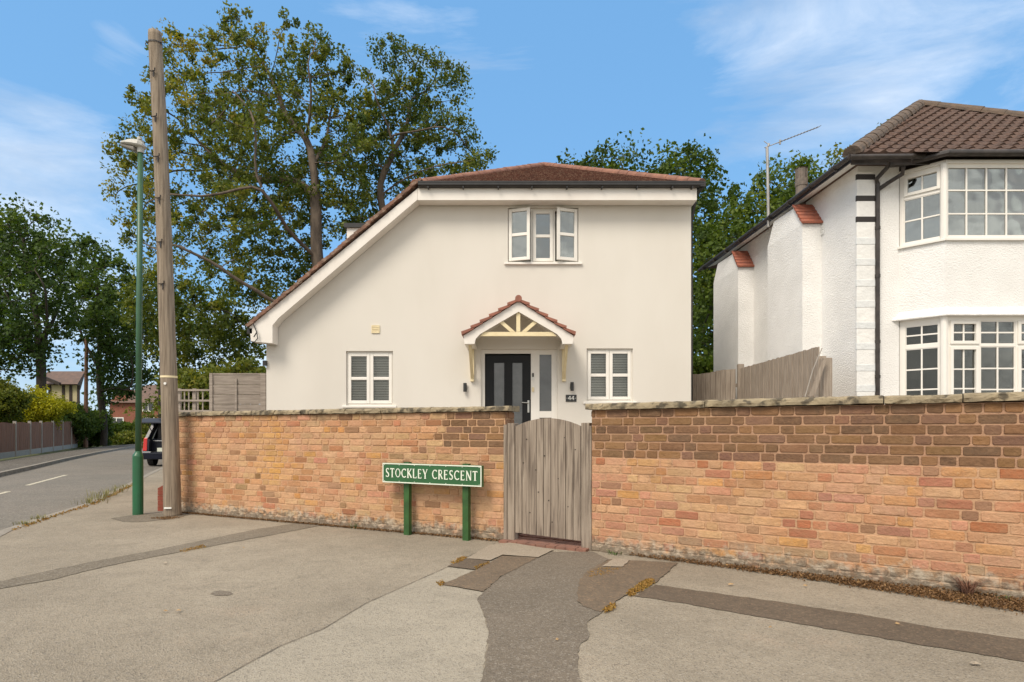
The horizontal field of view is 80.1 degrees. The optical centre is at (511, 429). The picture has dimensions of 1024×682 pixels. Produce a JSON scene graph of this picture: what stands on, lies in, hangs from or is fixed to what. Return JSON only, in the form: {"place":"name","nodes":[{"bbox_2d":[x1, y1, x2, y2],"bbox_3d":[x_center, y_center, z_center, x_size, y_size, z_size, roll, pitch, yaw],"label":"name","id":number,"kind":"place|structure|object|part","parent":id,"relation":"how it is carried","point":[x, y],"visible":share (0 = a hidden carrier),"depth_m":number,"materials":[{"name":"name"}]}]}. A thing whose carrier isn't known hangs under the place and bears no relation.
{"place":"outdoors","nodes":[
{"label":"outdoors","id":0,"kind":"place"},
{"bbox_2d":[0,444,134,471],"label":"pavement","id":1,"kind":"structure","parent":0,"point":[17,463],"depth_m":26.37,"materials":[{"name":"grey concrete"}]},
{"bbox_2d":[0,447,162,529],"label":"road","id":2,"kind":"structure","parent":0,"point":[23,500],"depth_m":14.86,"materials":[{"name":"grey asphalt"}]},
{"bbox_2d":[28,475,64,484],"bbox_3d":[-12.156,1.306,15.981,0.119,0.001,3.630,0,0,-24],"label":"road marking","id":3,"kind":"object","parent":2,"relation":"on","point":[45,480],"visible":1,"depth_m":15.69,"materials":[{"name":"paint"}]},
{"bbox_2d":[0,446,134,476],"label":"kerb","id":4,"kind":"structure","parent":2,"relation":"on","point":[18,470],"depth_m":22.95,"materials":[{"name":"concrete"}]},
{"bbox_2d":[142,418,161,465],"bbox_3d":[-12.622,0.450,23.409,1.724,1.713,5.010,0,0,-12],"label":"parked car","id":5,"kind":"object","parent":2,"relation":"on","point":[152,451],"visible":0.29,"depth_m":21.83,"materials":[{"name":"blue paint"}]},
{"bbox_3d":[-12.670,0.090,23.634,1.580,0.500,2.250,0,0,-12],"label":"side window","id":6,"kind":"part","parent":5,"relation":"part of","materials":[{"name":"glass"}]},
{"bbox_2d":[110,260,265,417],"bbox_3d":[-15.893,-3.577,29.994,8.008,9.570,5.076,0,0,25],"label":"oak tree","id":7,"kind":"object","parent":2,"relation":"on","point":[215,335],"visible":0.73,"depth_m":29.18,"materials":[{"name":"green plant"}]},
{"bbox_2d":[0,441,518,534],"bbox_3d":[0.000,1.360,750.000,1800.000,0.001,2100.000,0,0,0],"label":"ground","id":8,"kind":"structure","parent":0,"point":[11,458],"depth_m":34.93,"materials":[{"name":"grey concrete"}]},
{"bbox_2d":[0,376,38,422],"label":"garden shrub","id":9,"kind":"object","parent":8,"relation":"on","point":[15,400],"visible":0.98,"depth_m":33.97,"materials":[{"name":"green plant"}]},
{"bbox_2d":[0,421,77,458],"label":"panel fence","id":10,"kind":"object","parent":8,"relation":"on","point":[28,438],"visible":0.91,"depth_m":32.57,"materials":[{"name":"wood"}]},
{"bbox_2d":[0,192,87,394],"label":"oak tree","id":11,"kind":"object","parent":8,"relation":"on","point":[32,341],"visible":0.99,"depth_m":37.08,"materials":[{"name":"green plant"}]},
{"bbox_2d":[14,384,77,429],"bbox_3d":[-29.495,-0.771,37.612,4.588,4.067,3.626,0,0,0],"label":"garden shrub","id":12,"kind":"object","parent":8,"relation":"on","point":[44,407],"visible":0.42,"depth_m":37.07,"materials":[{"name":"yellow plant"}]},
{"bbox_2d":[46,371,83,403],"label":"half timbered house","id":13,"kind":"structure","parent":8,"relation":"on","point":[68,384],"depth_m":55.00,"materials":[{"name":"yellow paint"}]},
{"bbox_2d":[47,384,114,414],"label":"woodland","id":14,"kind":"object","parent":8,"relation":"on","point":[90,393],"depth_m":129.20,"materials":[{"name":"green plant"}]},
{"bbox_2d":[0,467,162,536],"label":"kerb","id":15,"kind":"structure","parent":8,"relation":"on","point":[5,531],"depth_m":8.90,"materials":[{"name":"concrete"}]},
{"bbox_2d":[13,520,34,524],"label":"weed tuft","id":16,"kind":"object","parent":15,"relation":"on","point":[25,522],"visible":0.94,"depth_m":7.71,"materials":[{"name":"plant"}]},
{"bbox_2d":[30,515,51,519],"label":"weed tuft","id":17,"kind":"object","parent":15,"relation":"on","point":[38,517],"visible":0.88,"depth_m":8.20,"materials":[{"name":"green plant"}]},
{"bbox_2d":[70,496,108,504],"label":"weed tuft","id":18,"kind":"object","parent":15,"relation":"on","point":[89,501],"visible":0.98,"depth_m":9.89,"materials":[{"name":"plant"}]},
{"bbox_2d":[81,489,112,500],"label":"weed tuft","id":19,"kind":"object","parent":15,"relation":"on","point":[97,498],"visible":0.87,"depth_m":10.35,"materials":[{"name":"green plant"}]},
{"bbox_2d":[99,485,128,492],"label":"weed tuft","id":20,"kind":"object","parent":15,"relation":"on","point":[114,489],"visible":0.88,"depth_m":11.71,"materials":[{"name":"green plant"}]},
{"bbox_2d":[55,400,108,443],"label":"garden shrub","id":21,"kind":"object","parent":8,"relation":"on","point":[84,424],"visible":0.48,"depth_m":43.75,"materials":[{"name":"green plant"}]},
{"bbox_2d":[83,339,87,446],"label":"telegraph pole","id":22,"kind":"object","parent":8,"relation":"on","point":[85,442],"visible":0.66,"depth_m":44.91,"materials":[{"name":"wood"}]},
{"bbox_2d":[76,404,115,447],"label":"garden shrub","id":23,"kind":"object","parent":8,"relation":"on","point":[94,441],"visible":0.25,"depth_m":47.02,"materials":[{"name":"green plant"}]},
{"bbox_2d":[58,231,159,445],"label":"oak tree","id":24,"kind":"object","parent":8,"relation":"on","point":[101,322],"visible":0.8,"depth_m":45.00,"materials":[{"name":"green plant"}]},
{"bbox_2d":[109,429,145,444],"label":"garden shrub","id":25,"kind":"object","parent":8,"relation":"on","point":[125,437],"visible":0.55,"depth_m":55.26,"materials":[{"name":"green plant"}]},
{"bbox_2d":[112,420,145,433],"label":"garden shrub","id":26,"kind":"object","parent":8,"relation":"on","point":[125,425],"visible":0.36,"depth_m":59.18,"materials":[{"name":"green plant"}]},
{"bbox_2d":[108,385,157,423],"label":"red brick house","id":27,"kind":"structure","parent":8,"relation":"on","point":[118,415],"depth_m":80.00,"materials":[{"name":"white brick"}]},
{"bbox_2d":[113,417,123,423],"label":"window","id":28,"kind":"structure","parent":27,"relation":"in","point":[118,419],"depth_m":79.96,"materials":[{"name":"white paint"}]},
{"bbox_2d":[142,403,153,411],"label":"window","id":29,"kind":"structure","parent":27,"relation":"in","point":[150,405],"depth_m":79.96,"materials":[{"name":"white paint"}]},
{"bbox_2d":[142,418,152,437],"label":"garden shrub","id":30,"kind":"object","parent":8,"relation":"on","point":[145,425],"visible":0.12,"depth_m":60.77,"materials":[{"name":"green plant"}]},
{"bbox_2d":[152,367,204,389],"bbox_3d":[-13.951,-0.721,25.954,2.390,3.959,2.474,0,0,0],"label":"garden shrub","id":31,"kind":"object","parent":8,"relation":"on","point":[182,370],"visible":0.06,"depth_m":25.44,"materials":[{"name":"green plant"}]},
{"bbox_2d":[123,391,239,448],"bbox_3d":[-17.816,-0.689,34.069,7.132,4.230,2.644,0,0,0],"label":"garden shrub","id":32,"kind":"object","parent":8,"relation":"on","point":[147,413],"visible":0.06,"depth_m":33.79,"materials":[{"name":"green plant"}]},
{"bbox_2d":[150,362,229,416],"bbox_3d":[-11.439,-0.581,21.924,2.933,3.693,2.359,0,0,0],"label":"garden shrub","id":33,"kind":"object","parent":8,"relation":"on","point":[197,380],"visible":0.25,"depth_m":21.53,"materials":[{"name":"green plant"}]},
{"bbox_2d":[198,355,265,394],"bbox_3d":[-10.696,-0.845,23.950,3.822,4.215,2.326,0,0,0],"label":"garden shrub","id":34,"kind":"object","parent":8,"relation":"on","point":[247,367],"visible":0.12,"depth_m":23.65,"materials":[{"name":"green plant"}]},
{"bbox_2d":[821,119,888,169],"bbox_3d":[14.322,-5.524,23.980,4.489,13.457,2.895,0,0,-29],"label":"slender tree","id":35,"kind":"object","parent":8,"relation":"on","point":[836,155],"visible":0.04,"depth_m":24.03,"materials":[{"name":"green plant"}]},
{"bbox_2d":[0,469,1023,681],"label":"pavement","id":36,"kind":"structure","parent":0,"point":[114,623],"depth_m":4.02,"materials":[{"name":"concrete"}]},
{"bbox_2d":[12,484,130,529],"bbox_3d":[-7.271,1.186,10.903,0.297,0.040,7.781,0,0,-22],"label":"moss","id":37,"kind":"object","parent":36,"relation":"on","point":[48,518],"visible":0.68,"depth_m":8.86,"materials":[{"name":"plant"}]},
{"bbox_2d":[89,489,114,497],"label":"weed tuft","id":38,"kind":"object","parent":36,"relation":"on","point":[106,490],"visible":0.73,"depth_m":10.99,"materials":[{"name":"green plant"}]},
{"bbox_2d":[120,136,146,514],"bbox_3d":[-5.360,-1.468,8.615,0.351,5.335,0.220,0,0,0],"label":"street lamp","id":39,"kind":"object","parent":36,"relation":"on","point":[138,146],"visible":1,"depth_m":8.58,"materials":[{"name":"green metal"}]},
{"bbox_2d":[111,513,188,521],"bbox_3d":[-4.928,1.196,8.391,0.808,0.001,0.888,0,0,39],"label":"pavement patch","id":40,"kind":"object","parent":36,"relation":"on","point":[139,518],"visible":0.78,"depth_m":8.31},
{"bbox_2d":[145,28,181,515],"bbox_3d":[-4.871,-2.176,8.522,0.475,6.786,0.244,0,0,0],"label":"telegraph pole","id":41,"kind":"object","parent":40,"relation":"on","point":[172,506],"visible":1,"depth_m":8.45,"materials":[{"name":"brown wood"}]},
{"bbox_2d":[151,516,182,519],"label":"moss","id":42,"kind":"object","parent":40,"relation":"on","point":[165,517],"visible":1,"depth_m":8.23,"materials":[{"name":"brown plant"}]},
{"bbox_2d":[0,523,319,587],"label":"pavement trench","id":43,"kind":"object","parent":36,"relation":"on","point":[79,568],"visible":0.99,"depth_m":5.82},
{"bbox_2d":[180,544,206,551],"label":"moss","id":44,"kind":"object","parent":43,"relation":"on","point":[203,545],"visible":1,"depth_m":6.12,"materials":[{"name":"brown plant"}]},
{"bbox_2d":[158,485,162,510],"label":"brick pier","id":45,"kind":"structure","parent":36,"relation":"on","point":[160,498],"depth_m":9.00,"materials":[{"name":"red brick"}]},
{"bbox_2d":[211,590,232,595],"bbox_3d":[-2.129,1.197,4.466,0.187,0.001,0.118,0,0,35],"label":"pavement patch","id":46,"kind":"object","parent":36,"relation":"on","point":[221,593],"visible":1,"depth_m":4.45,"materials":[{"name":"concrete"}]},
{"bbox_2d":[182,511,498,540],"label":"leaf litter","id":47,"kind":"object","parent":36,"relation":"on","point":[421,533],"visible":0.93,"depth_m":7.47,"materials":[{"name":"brown plant"}]},
{"bbox_2d":[179,406,519,540],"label":"brick wall","id":48,"kind":"structure","parent":36,"relation":"on","point":[321,466],"depth_m":7.52,"materials":[{"name":"brick"}]},
{"bbox_2d":[216,555,502,681],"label":"pavement section","id":49,"kind":"object","parent":36,"relation":"on","point":[427,629],"visible":0.91,"depth_m":3.38,"materials":[{"name":"concrete"}]},
{"bbox_2d":[214,543,494,681],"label":"pavement joint","id":50,"kind":"object","parent":49,"relation":"on","point":[324,627],"visible":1,"depth_m":3.64,"materials":[{"name":"concrete"}]},
{"bbox_2d":[448,558,486,568],"bbox_3d":[-0.377,1.189,5.423,0.284,0.001,0.390,0,0,21],"label":"pavement patch","id":51,"kind":"object","parent":49,"relation":"on","point":[467,563],"visible":0.98,"depth_m":5.42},
{"bbox_2d":[451,556,466,563],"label":"moss","id":52,"kind":"object","parent":51,"relation":"on","point":[462,558],"visible":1,"depth_m":5.55,"materials":[{"name":"plant"}]},
{"bbox_2d":[383,462,483,540],"bbox_3d":[-0.884,0.794,6.783,1.314,0.852,0.110,0,0,27],"label":"street name sign","id":53,"kind":"object","parent":36,"relation":"on","point":[466,477],"visible":1,"depth_m":6.70,"materials":[{"name":"green metal"}]},
{"bbox_2d":[443,556,537,590],"bbox_3d":[-0.164,1.192,5.162,0.388,0.001,1.287,0,0,21],"label":"pavement patch","id":54,"kind":"object","parent":36,"relation":"on","point":[484,577],"visible":1,"depth_m":5.05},
{"bbox_2d":[468,543,552,559],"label":"pavement slab","id":55,"kind":"structure","parent":36,"relation":"on","point":[490,551],"depth_m":5.94,"materials":[{"name":"concrete"}]},
{"bbox_2d":[477,552,607,681],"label":"footpath","id":56,"kind":"structure","parent":36,"relation":"on","point":[534,609],"depth_m":3.84,"materials":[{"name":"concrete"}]},
{"bbox_2d":[499,533,588,551],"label":"gateway pavers","id":57,"kind":"object","parent":36,"relation":"on","point":[548,542],"visible":0.4,"depth_m":6.35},
{"bbox_2d":[602,602,615,611],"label":"moss","id":58,"kind":"object","parent":36,"relation":"on","point":[609,607],"visible":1,"depth_m":4.05,"materials":[{"name":"plant"}]},
{"bbox_2d":[576,559,677,611],"bbox_3d":[0.822,1.192,4.847,0.618,0.001,1.732,0,0,28],"label":"pavement patch","id":59,"kind":"object","parent":36,"relation":"on","point":[597,592],"visible":0.99,"depth_m":4.85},
{"bbox_2d":[587,567,618,575],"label":"moss","id":60,"kind":"object","parent":59,"relation":"on","point":[604,571],"visible":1,"depth_m":5.10,"materials":[{"name":"brown plant"}]},
{"bbox_2d":[603,558,628,566],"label":"pavement slab","id":61,"kind":"structure","parent":59,"relation":"on","point":[617,562],"depth_m":5.44,"materials":[{"name":"concrete"}]},
{"bbox_2d":[626,577,654,595],"bbox_3d":[0.982,1.185,4.618,0.118,0.030,0.578,0,0,31],"label":"moss","id":62,"kind":"object","parent":59,"relation":"on","point":[646,582],"visible":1,"depth_m":4.60,"materials":[{"name":"plant"}]},
{"bbox_2d":[585,392,1023,599],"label":"brick wall","id":63,"kind":"structure","parent":36,"relation":"on","point":[923,490],"depth_m":4.90,"materials":[{"name":"brick"}]},
{"bbox_2d":[504,418,591,550],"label":"garden gate","id":64,"kind":"structure","parent":63,"relation":"attached to","point":[547,477],"depth_m":6.30,"materials":[{"name":"brown wood"}]},
{"bbox_2d":[630,552,1023,611],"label":"leaf litter","id":65,"kind":"object","parent":36,"relation":"on","point":[1014,603],"visible":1,"depth_m":4.50,"materials":[{"name":"brown plant"}]},
{"bbox_2d":[635,585,1023,660],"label":"strip","id":66,"kind":"object","parent":36,"relation":"on","point":[986,644],"visible":1,"depth_m":3.78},
{"bbox_2d":[946,571,998,596],"bbox_3d":[3.268,1.113,4.356,0.324,0.173,0.314,0,0,0],"label":"weed tuft","id":67,"kind":"object","parent":36,"relation":"on","point":[965,588],"visible":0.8,"depth_m":4.35,"materials":[{"name":"brown plant"}]},
{"bbox_2d":[0,0,1023,413],"label":"sky","id":68,"kind":"structure","parent":0,"point":[549,77],"materials":[{"name":"blue"}]},
{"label":"garden","id":69,"kind":"structure","parent":0,"visible":0},
{"bbox_2d":[178,388,208,411],"bbox_3d":[-6.825,-0.091,13.020,0.771,1.582,0.100,0,0,0],"label":"trellis fence","id":70,"kind":"object","parent":69,"relation":"on","point":[195,400],"visible":0.42,"depth_m":12.99,"materials":[{"name":"grey wood"}]},
{"bbox_2d":[209,373,265,410],"bbox_3d":[-5.841,-0.254,13.010,1.198,1.907,0.100,0,0,0],"label":"garden fence","id":71,"kind":"object","parent":69,"relation":"on","point":[237,383],"visible":0.45,"depth_m":12.98,"materials":[{"name":"grey wood"}]},
{"bbox_2d":[98,0,382,313],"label":"oak tree","id":72,"kind":"object","parent":69,"relation":"on","point":[247,122],"visible":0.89,"depth_m":23.12,"materials":[{"name":"green plant"}]},
{"bbox_2d":[336,32,499,240],"bbox_3d":[-3.977,-7.808,25.470,7.197,18.035,4.918,0,0,9],"label":"oak tree","id":73,"kind":"object","parent":69,"relation":"on","point":[411,108],"visible":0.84,"depth_m":25.11,"materials":[{"name":"green plant"}]},
{"bbox_2d":[245,162,705,425],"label":"rendered house","id":74,"kind":"structure","parent":69,"relation":"on","point":[539,290],"depth_m":12.00,"materials":[{"name":"white paint"}]},
{"bbox_2d":[342,351,396,407],"bbox_3d":[-2.807,-0.993,12.050,1.066,1.116,0.189,0,0,0],"label":"window","id":75,"kind":"structure","parent":74,"relation":"in","point":[370,402],"depth_m":12.06,"materials":[{"name":"white plastic"}]},
{"bbox_2d":[486,355,530,424],"bbox_3d":[-0.075,-0.414,12.070,0.892,2.129,0.100,0,0,0],"label":"door","id":76,"kind":"structure","parent":74,"relation":"in","point":[508,377],"depth_m":12.10,"materials":[{"name":"black glass"}]},
{"bbox_2d":[504,207,581,264],"bbox_3d":[0.613,-3.811,12.111,1.529,1.121,0.459,0,0,0],"label":"window","id":77,"kind":"structure","parent":74,"relation":"in","point":[542,236],"depth_m":12.06,"materials":[{"name":"white plastic"}]},
{"bbox_2d":[583,349,636,403],"bbox_3d":[1.924,-1.058,12.050,1.049,1.091,0.189,0,0,0],"label":"window","id":78,"kind":"structure","parent":74,"relation":"in","point":[609,398],"depth_m":12.05,"materials":[{"name":"white plastic"}]},
{"bbox_2d":[556,127,744,355],"bbox_3d":[6.503,-6.450,28.175,8.321,15.314,7.570,0,0,-40],"label":"oak tree","id":79,"kind":"object","parent":69,"relation":"on","point":[680,166],"visible":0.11,"depth_m":27.69,"materials":[{"name":"green plant"}]},
{"bbox_2d":[693,349,713,373],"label":"garden shrub","id":80,"kind":"object","parent":69,"relation":"on","point":[701,365],"visible":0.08,"depth_m":16.86,"materials":[{"name":"green plant"}]},
{"bbox_2d":[693,369,736,400],"bbox_3d":[4.112,-0.302,13.688,1.878,2.004,0.086,0,0,42],"label":"wooden fence","id":81,"kind":"object","parent":69,"relation":"on","point":[720,385],"visible":0.23,"depth_m":13.34,"materials":[{"name":"wood"}]},
{"bbox_2d":[693,145,834,359],"bbox_3d":[8.604,-4.291,21.005,6.049,11.006,4.499,0,0,-40],"label":"ivy clad tree","id":82,"kind":"object","parent":69,"relation":"on","point":[779,197],"visible":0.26,"depth_m":20.55,"materials":[{"name":"green plant"}]},
{"bbox_2d":[737,347,819,398],"bbox_3d":[4.846,-0.350,11.275,0.120,2.100,3.550,0,0,1],"label":"wooden fence","id":83,"kind":"object","parent":69,"relation":"on","point":[787,376],"visible":0.38,"depth_m":10.96,"materials":[{"name":"brown wood"}]},
{"bbox_2d":[805,348,831,396],"bbox_3d":[4.688,-0.266,9.275,0.257,1.932,0.590,0,0,43],"label":"fence post","id":84,"kind":"object","parent":69,"relation":"on","point":[822,385],"visible":0.48,"depth_m":9.30,"materials":[{"name":"wood"}]},
{"bbox_2d":[698,99,1023,404],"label":"white house","id":85,"kind":"structure","parent":69,"relation":"on","point":[886,258],"depth_m":9.70,"materials":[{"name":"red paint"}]},
{"bbox_2d":[899,317,939,394],"bbox_3d":[6.414,-0.990,9.518,0.070,1.480,0.609,0,0,-44],"label":"bay window","id":86,"kind":"structure","parent":85,"relation":"in","point":[903,325],"depth_m":9.58,"materials":[{"name":"white plastic"}]},
{"bbox_2d":[898,165,945,248],"bbox_3d":[6.439,-3.462,9.542,0.260,1.177,0.629,0,0,-44],"label":"window","id":87,"kind":"structure","parent":85,"relation":"in","point":[920,189],"depth_m":9.61,"materials":[{"name":"white plastic"}]},
{"bbox_2d":[939,164,1023,240],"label":"bay window","id":88,"kind":"structure","parent":85,"relation":"in","point":[986,201],"depth_m":9.31,"materials":[{"name":"white plastic"}]},
{"bbox_2d":[948,316,1023,393],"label":"bay window","id":89,"kind":"structure","parent":85,"relation":"in","point":[1017,345],"depth_m":9.28,"materials":[{"name":"white plastic"}]}
]}

